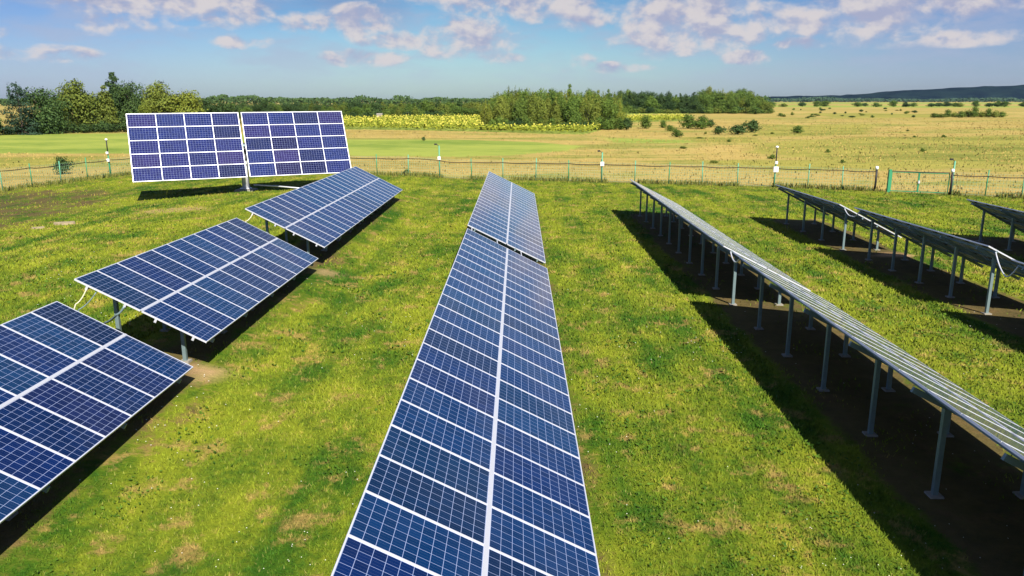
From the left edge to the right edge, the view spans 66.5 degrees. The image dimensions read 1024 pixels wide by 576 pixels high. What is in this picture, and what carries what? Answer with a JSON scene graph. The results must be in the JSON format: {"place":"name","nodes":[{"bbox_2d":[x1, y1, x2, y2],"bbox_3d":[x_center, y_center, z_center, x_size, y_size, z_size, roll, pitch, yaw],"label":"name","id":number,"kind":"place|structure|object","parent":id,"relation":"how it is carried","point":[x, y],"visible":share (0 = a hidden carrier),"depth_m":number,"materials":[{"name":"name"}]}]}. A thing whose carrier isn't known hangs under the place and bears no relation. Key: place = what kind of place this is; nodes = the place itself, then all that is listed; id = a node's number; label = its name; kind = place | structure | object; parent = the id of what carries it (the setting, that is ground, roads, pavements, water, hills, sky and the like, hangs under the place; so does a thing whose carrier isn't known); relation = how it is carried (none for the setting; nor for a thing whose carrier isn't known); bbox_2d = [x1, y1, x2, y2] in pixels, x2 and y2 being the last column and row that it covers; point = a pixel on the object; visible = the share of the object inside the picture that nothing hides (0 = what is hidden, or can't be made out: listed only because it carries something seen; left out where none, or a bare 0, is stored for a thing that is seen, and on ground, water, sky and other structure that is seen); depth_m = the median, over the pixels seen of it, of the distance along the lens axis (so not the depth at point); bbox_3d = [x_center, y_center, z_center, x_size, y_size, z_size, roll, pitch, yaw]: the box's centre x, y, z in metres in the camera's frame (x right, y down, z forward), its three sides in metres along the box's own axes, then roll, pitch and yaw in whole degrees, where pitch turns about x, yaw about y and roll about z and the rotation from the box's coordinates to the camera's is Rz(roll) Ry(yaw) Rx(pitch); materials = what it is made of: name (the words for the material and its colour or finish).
{"place":"outdoors","nodes":[
{"label":"outdoors","id":0,"kind":"place"},
{"bbox_2d":[0,100,1023,575],"bbox_3d":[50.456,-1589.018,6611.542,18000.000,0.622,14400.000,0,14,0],"label":"ground","id":1,"kind":"structure","parent":0,"point":[976,514],"depth_m":21.01,"materials":[{"name":"green plant"}]},
{"bbox_2d":[0,82,45,134],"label":"tree","id":2,"kind":"object","parent":1,"relation":"on","point":[13,103],"visible":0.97,"depth_m":155.15,"materials":[{"name":"green plant"}]},
{"bbox_2d":[17,86,75,133],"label":"tree","id":3,"kind":"object","parent":1,"relation":"on","point":[48,115],"visible":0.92,"depth_m":158.13,"materials":[{"name":"green plant"}]},
{"bbox_2d":[50,156,74,173],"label":"shrub","id":4,"kind":"object","parent":1,"relation":"on","point":[62,161],"visible":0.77,"depth_m":72.46,"materials":[{"name":"green plant"}]},
{"bbox_2d":[54,221,75,224],"bbox_3d":[-24.599,-3.545,42.969,1.242,0.230,0.779,0,14,0],"label":"stone slab","id":5,"kind":"object","parent":1,"relation":"on","point":[65,222],"depth_m":42.74,"materials":[{"name":"beige stone"}]},
{"bbox_2d":[0,157,130,189],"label":"wire fence","id":6,"kind":"object","parent":1,"relation":"on","point":[85,162],"visible":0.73,"depth_m":64.54,"materials":[{"name":"grey metal"}]},
{"bbox_2d":[65,123,80,132],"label":"shrub","id":7,"kind":"object","parent":1,"relation":"on","point":[74,129],"visible":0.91,"depth_m":162.62,"materials":[{"name":"green plant"}]},
{"bbox_2d":[53,78,102,131],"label":"tree","id":8,"kind":"object","parent":1,"relation":"on","point":[82,112],"visible":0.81,"depth_m":166.76,"materials":[{"name":"green plant"}]},
{"bbox_2d":[76,124,94,132],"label":"shrub","id":9,"kind":"object","parent":1,"relation":"on","point":[84,128],"visible":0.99,"depth_m":163.44,"materials":[{"name":"green plant"}]},
{"bbox_2d":[88,124,101,132],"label":"shrub","id":10,"kind":"object","parent":1,"relation":"on","point":[95,128],"visible":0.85,"depth_m":165.54,"materials":[{"name":"green plant"}]},
{"bbox_2d":[0,301,192,523],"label":"solar table","id":11,"kind":"object","parent":1,"relation":"on","point":[75,386],"visible":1,"depth_m":14.97,"materials":[{"name":"blue"}]},
{"bbox_2d":[95,120,111,131],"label":"shrub","id":12,"kind":"object","parent":1,"relation":"on","point":[102,125],"visible":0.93,"depth_m":165.90,"materials":[{"name":"green plant"}]},
{"bbox_2d":[93,85,120,131],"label":"tree","id":13,"kind":"object","parent":1,"relation":"on","point":[109,112],"visible":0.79,"depth_m":169.11,"materials":[{"name":"green plant"}]},
{"bbox_2d":[105,138,110,176],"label":"sensor post","id":14,"kind":"object","parent":1,"relation":"on","point":[107,153],"visible":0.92,"depth_m":70.01,"materials":[{"name":"green metal"}]},
{"bbox_2d":[103,123,121,131],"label":"shrub","id":15,"kind":"object","parent":1,"relation":"on","point":[113,128],"visible":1,"depth_m":165.92,"materials":[{"name":"green plant"}]},
{"bbox_2d":[105,72,128,124],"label":"tree","id":16,"kind":"object","parent":1,"relation":"on","point":[112,85],"visible":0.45,"depth_m":185.82,"materials":[{"name":"green plant"}]},
{"bbox_2d":[114,80,144,121],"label":"tree","id":17,"kind":"object","parent":1,"relation":"on","point":[133,103],"visible":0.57,"depth_m":184.03,"materials":[{"name":"green plant"}]},
{"bbox_2d":[138,102,151,112],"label":"tree","id":18,"kind":"object","parent":1,"relation":"on","point":[143,108],"visible":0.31,"depth_m":167.67,"materials":[{"name":"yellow plant"}]},
{"bbox_2d":[140,80,176,124],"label":"tree","id":19,"kind":"object","parent":1,"relation":"on","point":[157,99],"visible":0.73,"depth_m":179.38,"materials":[{"name":"green plant"}]},
{"bbox_2d":[165,89,207,112],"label":"tree","id":20,"kind":"object","parent":1,"relation":"on","point":[188,102],"visible":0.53,"depth_m":179.80,"materials":[{"name":"green plant"}]},
{"bbox_2d":[74,218,317,363],"bbox_3d":[-8.780,-0.359,23.866,3.091,2.355,10.998,0,14,0],"label":"solar table","id":21,"kind":"object","parent":1,"relation":"on","point":[208,284],"visible":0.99,"depth_m":21.83,"materials":[{"name":"blue"}]},
{"bbox_2d":[104,306,124,323],"bbox_3d":[-9.579,0.668,18.679,0.999,0.589,0.176,9,16,33],"label":"cable","id":22,"kind":"object","parent":21,"relation":"hanging from","point":[116,315],"visible":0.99,"depth_m":18.47,"materials":[{"name":"plastic"}]},
{"bbox_2d":[196,98,224,117],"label":"tree","id":23,"kind":"object","parent":1,"relation":"on","point":[205,102],"visible":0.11,"depth_m":199.65,"materials":[{"name":"green plant"}]},
{"bbox_2d":[203,102,245,122],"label":"tree","id":24,"kind":"object","parent":1,"relation":"on","point":[226,107],"visible":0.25,"depth_m":194.72,"materials":[{"name":"green plant"}]},
{"bbox_2d":[126,111,350,191],"bbox_3d":[-19.085,-9.577,55.604,14.649,5.817,3.049,-6,15,-24],"label":"solar tracker","id":25,"kind":"object","parent":1,"relation":"on","point":[288,143],"visible":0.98,"depth_m":54.99,"materials":[{"name":"blue"}]},
{"bbox_2d":[250,103,267,111],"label":"tree","id":26,"kind":"object","parent":1,"relation":"on","point":[258,109],"visible":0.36,"depth_m":273.90,"materials":[{"name":"green plant"}]},
{"bbox_2d":[259,100,273,111],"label":"tree","id":27,"kind":"object","parent":1,"relation":"on","point":[266,105],"visible":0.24,"depth_m":284.51,"materials":[{"name":"green plant"}]},
{"bbox_2d":[254,184,298,188],"bbox_3d":[-16.392,-7.284,56.283,4.791,0.300,0.379,3,14,13],"label":"pipe","id":28,"kind":"object","parent":1,"relation":"on","point":[276,186],"visible":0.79,"depth_m":56.53,"materials":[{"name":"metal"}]},
{"bbox_2d":[283,105,298,111],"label":"tree","id":29,"kind":"object","parent":1,"relation":"on","point":[287,108],"visible":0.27,"depth_m":267.71,"materials":[{"name":"green plant"}]},
{"bbox_2d":[245,166,401,253],"bbox_3d":[-8.696,-4.378,40.412,3.032,2.341,21.000,0,14,0],"label":"solar table","id":30,"kind":"object","parent":1,"relation":"on","point":[324,213],"visible":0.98,"depth_m":36.25,"materials":[{"name":"blue"}]},
{"bbox_2d":[342,101,362,113],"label":"tree","id":31,"kind":"object","parent":1,"relation":"on","point":[353,104],"visible":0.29,"depth_m":294.02,"materials":[{"name":"green plant"}]},
{"bbox_2d":[349,106,362,115],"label":"tree","id":32,"kind":"object","parent":1,"relation":"on","point":[357,110],"visible":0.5,"depth_m":284.80,"materials":[{"name":"green plant"}]},
{"bbox_2d":[366,102,385,112],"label":"tree","id":33,"kind":"object","parent":1,"relation":"on","point":[378,106],"visible":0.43,"depth_m":303.32,"materials":[{"name":"green plant"}]},
{"bbox_2d":[0,94,771,105],"bbox_3d":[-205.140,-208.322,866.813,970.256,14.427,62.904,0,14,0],"label":"woodland","id":34,"kind":"object","parent":1,"relation":"on","point":[255,99],"visible":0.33,"depth_m":848.21,"materials":[{"name":"green plant"}]},
{"bbox_2d":[402,104,412,115],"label":"tree","id":35,"kind":"object","parent":1,"relation":"on","point":[407,108],"visible":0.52,"depth_m":295.50,"materials":[{"name":"green plant"}]},
{"bbox_2d":[418,100,435,111],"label":"tree","id":36,"kind":"object","parent":1,"relation":"on","point":[424,105],"visible":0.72,"depth_m":304.47,"materials":[{"name":"green plant"}]},
{"bbox_2d":[434,103,450,112],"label":"tree","id":37,"kind":"object","parent":1,"relation":"on","point":[443,107],"visible":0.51,"depth_m":298.31,"materials":[{"name":"green plant"}]},
{"bbox_2d":[448,105,461,114],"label":"tree","id":38,"kind":"object","parent":1,"relation":"on","point":[454,109],"visible":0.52,"depth_m":289.79,"materials":[{"name":"green plant"}]},
{"bbox_2d":[455,107,469,115],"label":"tree","id":39,"kind":"object","parent":1,"relation":"on","point":[462,111],"visible":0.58,"depth_m":286.51,"materials":[{"name":"green plant"}]},
{"bbox_2d":[331,228,599,575],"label":"solar table","id":40,"kind":"object","parent":1,"relation":"on","point":[477,469],"visible":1,"depth_m":12.18,"materials":[{"name":"blue"}]},
{"bbox_2d":[463,108,480,115],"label":"tree","id":41,"kind":"object","parent":1,"relation":"on","point":[473,111],"visible":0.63,"depth_m":285.60,"materials":[{"name":"green plant"}]},
{"bbox_2d":[477,102,494,129],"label":"tree","id":42,"kind":"object","parent":1,"relation":"on","point":[485,116],"visible":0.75,"depth_m":182.07,"materials":[{"name":"green plant"}]},
{"bbox_2d":[493,96,510,129],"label":"tree","id":43,"kind":"object","parent":1,"relation":"on","point":[501,108],"visible":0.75,"depth_m":181.89,"materials":[{"name":"green plant"}]},
{"bbox_2d":[467,171,545,263],"bbox_3d":[-0.126,-3.946,40.817,3.066,2.359,22.000,0,14,0],"label":"solar table","id":44,"kind":"object","parent":1,"relation":"on","point":[505,213],"visible":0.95,"depth_m":36.17,"materials":[{"name":"blue"}]},
{"bbox_2d":[0,170,1023,198],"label":"fence","id":45,"kind":"object","parent":1,"relation":"on","point":[374,172],"visible":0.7,"depth_m":64.35,"materials":[{"name":"metal"}]},
{"bbox_2d":[507,95,518,121],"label":"tree","id":46,"kind":"object","parent":1,"relation":"on","point":[512,101],"visible":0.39,"depth_m":184.34,"materials":[{"name":"green plant"}]},
{"bbox_2d":[342,113,684,131],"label":"sunflower field","id":47,"kind":"structure","parent":1,"relation":"on","point":[454,121],"depth_m":192.65,"materials":[{"name":"yellow plant"}]},
{"bbox_2d":[13,248,1015,568],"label":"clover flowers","id":48,"kind":"object","parent":1,"relation":"on","point":[597,376],"visible":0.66,"depth_m":16.05,"materials":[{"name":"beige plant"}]},
{"bbox_2d":[511,96,529,121],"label":"tree","id":49,"kind":"object","parent":1,"relation":"on","point":[520,109],"visible":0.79,"depth_m":181.20,"materials":[{"name":"green plant"}]},
{"bbox_2d":[527,94,546,124],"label":"tree","id":50,"kind":"object","parent":1,"relation":"on","point":[536,110],"visible":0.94,"depth_m":180.87,"materials":[{"name":"green plant"}]},
{"bbox_2d":[218,154,875,189],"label":"wire fence","id":51,"kind":"object","parent":1,"relation":"on","point":[606,165],"visible":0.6,"depth_m":65.35,"materials":[{"name":"grey metal"}]},
{"bbox_2d":[542,93,551,121],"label":"tree","id":52,"kind":"object","parent":1,"relation":"on","point":[548,107],"visible":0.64,"depth_m":184.13,"materials":[{"name":"green plant"}]},
{"bbox_2d":[542,88,557,114],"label":"tree","id":53,"kind":"object","parent":1,"relation":"on","point":[552,93],"visible":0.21,"depth_m":192.38,"materials":[{"name":"green plant"}]},
{"bbox_2d":[549,96,563,123],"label":"tree","id":54,"kind":"object","parent":1,"relation":"on","point":[555,112],"visible":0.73,"depth_m":182.26,"materials":[{"name":"green plant"}]},
{"bbox_2d":[555,91,566,107],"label":"tree","id":55,"kind":"object","parent":1,"relation":"on","point":[559,98],"visible":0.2,"depth_m":188.45,"materials":[{"name":"green plant"}]},
{"bbox_2d":[558,97,567,122],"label":"tree","id":56,"kind":"object","parent":1,"relation":"on","point":[562,108],"visible":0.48,"depth_m":186.03,"materials":[{"name":"green plant"}]},
{"bbox_2d":[563,93,582,123],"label":"tree","id":57,"kind":"object","parent":1,"relation":"on","point":[571,108],"visible":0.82,"depth_m":182.14,"materials":[{"name":"green plant"}]},
{"bbox_2d":[579,96,593,122],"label":"tree","id":58,"kind":"object","parent":1,"relation":"on","point":[587,115],"visible":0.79,"depth_m":183.20,"materials":[{"name":"green plant"}]},
{"bbox_2d":[581,87,593,102],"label":"tree","id":59,"kind":"object","parent":1,"relation":"on","point":[589,92],"visible":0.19,"depth_m":196.59,"materials":[{"name":"green plant"}]},
{"bbox_2d":[590,98,602,129],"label":"tree","id":60,"kind":"object","parent":1,"relation":"on","point":[596,112],"visible":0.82,"depth_m":181.27,"materials":[{"name":"green plant"}]},
{"bbox_2d":[602,121,612,129],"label":"shrub","id":61,"kind":"object","parent":1,"relation":"on","point":[607,125],"visible":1,"depth_m":179.94,"materials":[{"name":"green plant"}]},
{"bbox_2d":[597,97,618,129],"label":"tree","id":62,"kind":"object","parent":1,"relation":"on","point":[610,110],"visible":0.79,"depth_m":181.80,"materials":[{"name":"green plant"}]},
{"bbox_2d":[612,99,625,119],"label":"tree","id":63,"kind":"object","parent":1,"relation":"on","point":[621,108],"visible":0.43,"depth_m":184.45,"materials":[{"name":"green plant"}]},
{"bbox_2d":[614,116,626,129],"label":"shrub","id":64,"kind":"object","parent":1,"relation":"on","point":[619,122],"visible":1,"depth_m":180.28,"materials":[{"name":"green plant"}]},
{"bbox_2d":[614,98,629,119],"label":"tree","id":65,"kind":"object","parent":1,"relation":"on","point":[625,110],"visible":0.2,"depth_m":191.00,"materials":[{"name":"green plant"}]},
{"bbox_2d":[621,117,632,129],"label":"shrub","id":66,"kind":"object","parent":1,"relation":"on","point":[628,122],"visible":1,"depth_m":179.44,"materials":[{"name":"green plant"}]},
{"bbox_2d":[631,92,645,108],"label":"tree","id":67,"kind":"object","parent":1,"relation":"on","point":[634,104],"visible":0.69,"depth_m":408.91,"materials":[{"name":"green plant"}]},
{"bbox_2d":[637,94,647,108],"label":"tree","id":68,"kind":"object","parent":1,"relation":"on","point":[644,99],"visible":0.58,"depth_m":408.06,"materials":[{"name":"green plant"}]},
{"bbox_2d":[638,115,651,128],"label":"shrub","id":69,"kind":"object","parent":1,"relation":"on","point":[646,123],"visible":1,"depth_m":188.32,"materials":[{"name":"green plant"}]},
{"bbox_2d":[644,95,659,107],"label":"tree","id":70,"kind":"object","parent":1,"relation":"on","point":[652,101],"visible":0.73,"depth_m":407.48,"materials":[{"name":"green plant"}]},
{"bbox_2d":[655,95,667,109],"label":"tree","id":71,"kind":"object","parent":1,"relation":"on","point":[661,102],"visible":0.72,"depth_m":410.39,"materials":[{"name":"green plant"}]},
{"bbox_2d":[663,95,677,109],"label":"tree","id":72,"kind":"object","parent":1,"relation":"on","point":[669,104],"visible":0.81,"depth_m":408.61,"materials":[{"name":"green plant"}]},
{"bbox_2d":[671,128,683,136],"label":"shrub","id":73,"kind":"object","parent":1,"relation":"on","point":[678,133],"visible":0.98,"depth_m":145.67,"materials":[{"name":"green plant"}]},
{"bbox_2d":[677,97,685,109],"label":"tree","id":74,"kind":"object","parent":1,"relation":"on","point":[681,104],"visible":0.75,"depth_m":408.18,"materials":[{"name":"green plant"}]},
{"bbox_2d":[678,114,697,128],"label":"shrub","id":75,"kind":"object","parent":1,"relation":"on","point":[688,119],"visible":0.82,"depth_m":187.83,"materials":[{"name":"green plant"}]},
{"bbox_2d":[687,95,704,112],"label":"tree","id":76,"kind":"object","parent":1,"relation":"on","point":[694,103],"visible":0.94,"depth_m":396.15,"materials":[{"name":"green plant"}]},
{"bbox_2d":[691,115,711,128],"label":"shrub","id":77,"kind":"object","parent":1,"relation":"on","point":[701,123],"visible":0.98,"depth_m":184.68,"materials":[{"name":"green plant"}]},
{"bbox_2d":[697,92,713,108],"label":"tree","id":78,"kind":"object","parent":1,"relation":"on","point":[704,99],"visible":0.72,"depth_m":397.41,"materials":[{"name":"green plant"}]},
{"bbox_2d":[713,94,724,112],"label":"tree","id":79,"kind":"object","parent":1,"relation":"on","point":[718,102],"visible":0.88,"depth_m":395.70,"materials":[{"name":"green plant"}]},
{"bbox_2d":[630,179,810,305],"bbox_3d":[8.481,-2.861,36.485,3.027,2.281,22.000,0,14,0],"label":"solar table","id":80,"kind":"object","parent":1,"relation":"on","point":[722,241],"visible":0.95,"depth_m":31.51,"materials":[{"name":"grey"}]},
{"bbox_2d":[713,125,727,133],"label":"shrub","id":81,"kind":"object","parent":1,"relation":"on","point":[719,129],"visible":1,"depth_m":156.15,"materials":[{"name":"green plant"}]},
{"bbox_2d":[724,95,738,109],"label":"tree","id":82,"kind":"object","parent":1,"relation":"on","point":[730,102],"visible":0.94,"depth_m":394.86,"materials":[{"name":"green plant"}]},
{"bbox_2d":[728,125,748,134],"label":"shrub","id":83,"kind":"object","parent":1,"relation":"on","point":[738,129],"visible":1,"depth_m":156.27,"materials":[{"name":"green plant"}]},
{"bbox_2d":[740,119,762,131],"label":"shrub","id":84,"kind":"object","parent":1,"relation":"on","point":[752,125],"visible":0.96,"depth_m":165.69,"materials":[{"name":"green plant"}]},
{"bbox_2d":[746,95,757,108],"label":"tree","id":85,"kind":"object","parent":1,"relation":"on","point":[750,102],"visible":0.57,"depth_m":395.28,"materials":[{"name":"green plant"}]},
{"bbox_2d":[747,106,764,113],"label":"shrub","id":86,"kind":"object","parent":1,"relation":"on","point":[755,110],"visible":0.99,"depth_m":375.34,"materials":[{"name":"green plant"}]},
{"bbox_2d":[758,101,773,109],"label":"tree","id":87,"kind":"object","parent":1,"relation":"on","point":[767,105],"visible":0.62,"depth_m":396.85,"materials":[{"name":"green plant"}]},
{"bbox_2d":[773,146,778,185],"bbox_3d":[20.965,-9.598,62.018,0.378,3.360,0.335,0,14,0],"label":"sensor post","id":88,"kind":"object","parent":1,"relation":"on","point":[775,169],"visible":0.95,"depth_m":61.89,"materials":[{"name":"metal"}]},
{"bbox_2d":[792,125,804,132],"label":"shrub","id":89,"kind":"object","parent":1,"relation":"on","point":[797,129],"visible":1,"depth_m":162.04,"materials":[{"name":"green plant"}]},
{"bbox_2d":[775,184,901,249],"bbox_3d":[16.296,-3.708,39.872,3.043,2.340,9.000,0,14,0],"label":"solar table","id":90,"kind":"object","parent":1,"relation":"on","point":[826,207],"visible":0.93,"depth_m":38.65,"materials":[{"name":"grey"}]},
{"bbox_2d":[733,252,1023,575],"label":"solar table","id":91,"kind":"object","parent":1,"relation":"on","point":[948,397],"visible":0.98,"depth_m":15.90,"materials":[{"name":"grey"}]},
{"bbox_2d":[767,96,1023,101],"bbox_3d":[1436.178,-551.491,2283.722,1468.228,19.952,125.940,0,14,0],"label":"hill foot woodland","id":92,"kind":"object","parent":1,"relation":"on","point":[835,99],"visible":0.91,"depth_m":2241.69,"materials":[{"name":"green plant"}]},
{"bbox_2d":[886,169,949,192],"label":"wire gate","id":93,"kind":"structure","parent":1,"relation":"on","point":[889,180],"depth_m":58.15,"materials":[{"name":"metal"}]},
{"bbox_2d":[854,207,1023,314],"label":"solar table","id":94,"kind":"object","parent":1,"relation":"on","point":[975,253],"visible":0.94,"depth_m":29.25,"materials":[{"name":"grey"}]},
{"bbox_2d":[949,169,954,194],"bbox_3d":[32.176,-7.722,57.146,0.260,2.002,0.260,0,14,0],"label":"gate post","id":95,"kind":"object","parent":1,"relation":"on","point":[952,174],"visible":0.93,"depth_m":57.06,"materials":[{"name":"black metal"}]},
{"bbox_2d":[969,105,980,116],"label":"shrub","id":96,"kind":"object","parent":1,"relation":"on","point":[974,112],"visible":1,"depth_m":307.28,"materials":[{"name":"green plant"}]},
{"bbox_2d":[952,170,1023,196],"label":"wire fence","id":97,"kind":"object","parent":1,"relation":"on","point":[988,176],"visible":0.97,"depth_m":56.14,"materials":[{"name":"grey metal"}]},
{"bbox_2d":[967,199,1023,250],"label":"solar table","id":98,"kind":"object","parent":1,"relation":"on","point":[1013,219],"visible":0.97,"depth_m":37.51,"materials":[{"name":"grey"}]},
{"bbox_2d":[1012,259,1023,270],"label":"solar table","id":99,"kind":"object","parent":1,"relation":"on","point":[1021,264],"visible":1,"depth_m":23.17,"materials":[{"name":"grey"}]},
{"bbox_2d":[995,252,1018,276],"bbox_3d":[15.081,-0.696,23.914,0.189,0.619,1.184,0,14,0],"label":"cable","id":100,"kind":"object","parent":99,"relation":"hanging from","point":[1013,272],"visible":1,"depth_m":23.83,"materials":[{"name":"plastic"}]},
{"bbox_2d":[0,174,1023,575],"bbox_3d":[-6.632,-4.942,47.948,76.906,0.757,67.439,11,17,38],"label":"lawn grass","id":101,"kind":"structure","parent":0,"point":[92,226],"depth_m":21.46,"materials":[{"name":"green plant"}]},
{"bbox_2d":[0,118,1023,196],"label":"meadow grass","id":102,"kind":"structure","parent":0,"point":[836,168],"depth_m":94.08,"materials":[{"name":"yellow plant"}]},
{"bbox_2d":[0,0,1023,99],"label":"sky","id":103,"kind":"structure","parent":0,"point":[419,49],"materials":[{"name":"blue"}]},
{"bbox_2d":[764,85,1023,100],"bbox_3d":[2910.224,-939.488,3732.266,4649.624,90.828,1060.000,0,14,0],"label":"hills","id":104,"kind":"structure","parent":0,"point":[1016,91],"depth_m":3355.80,"materials":[{"name":"green plant"}]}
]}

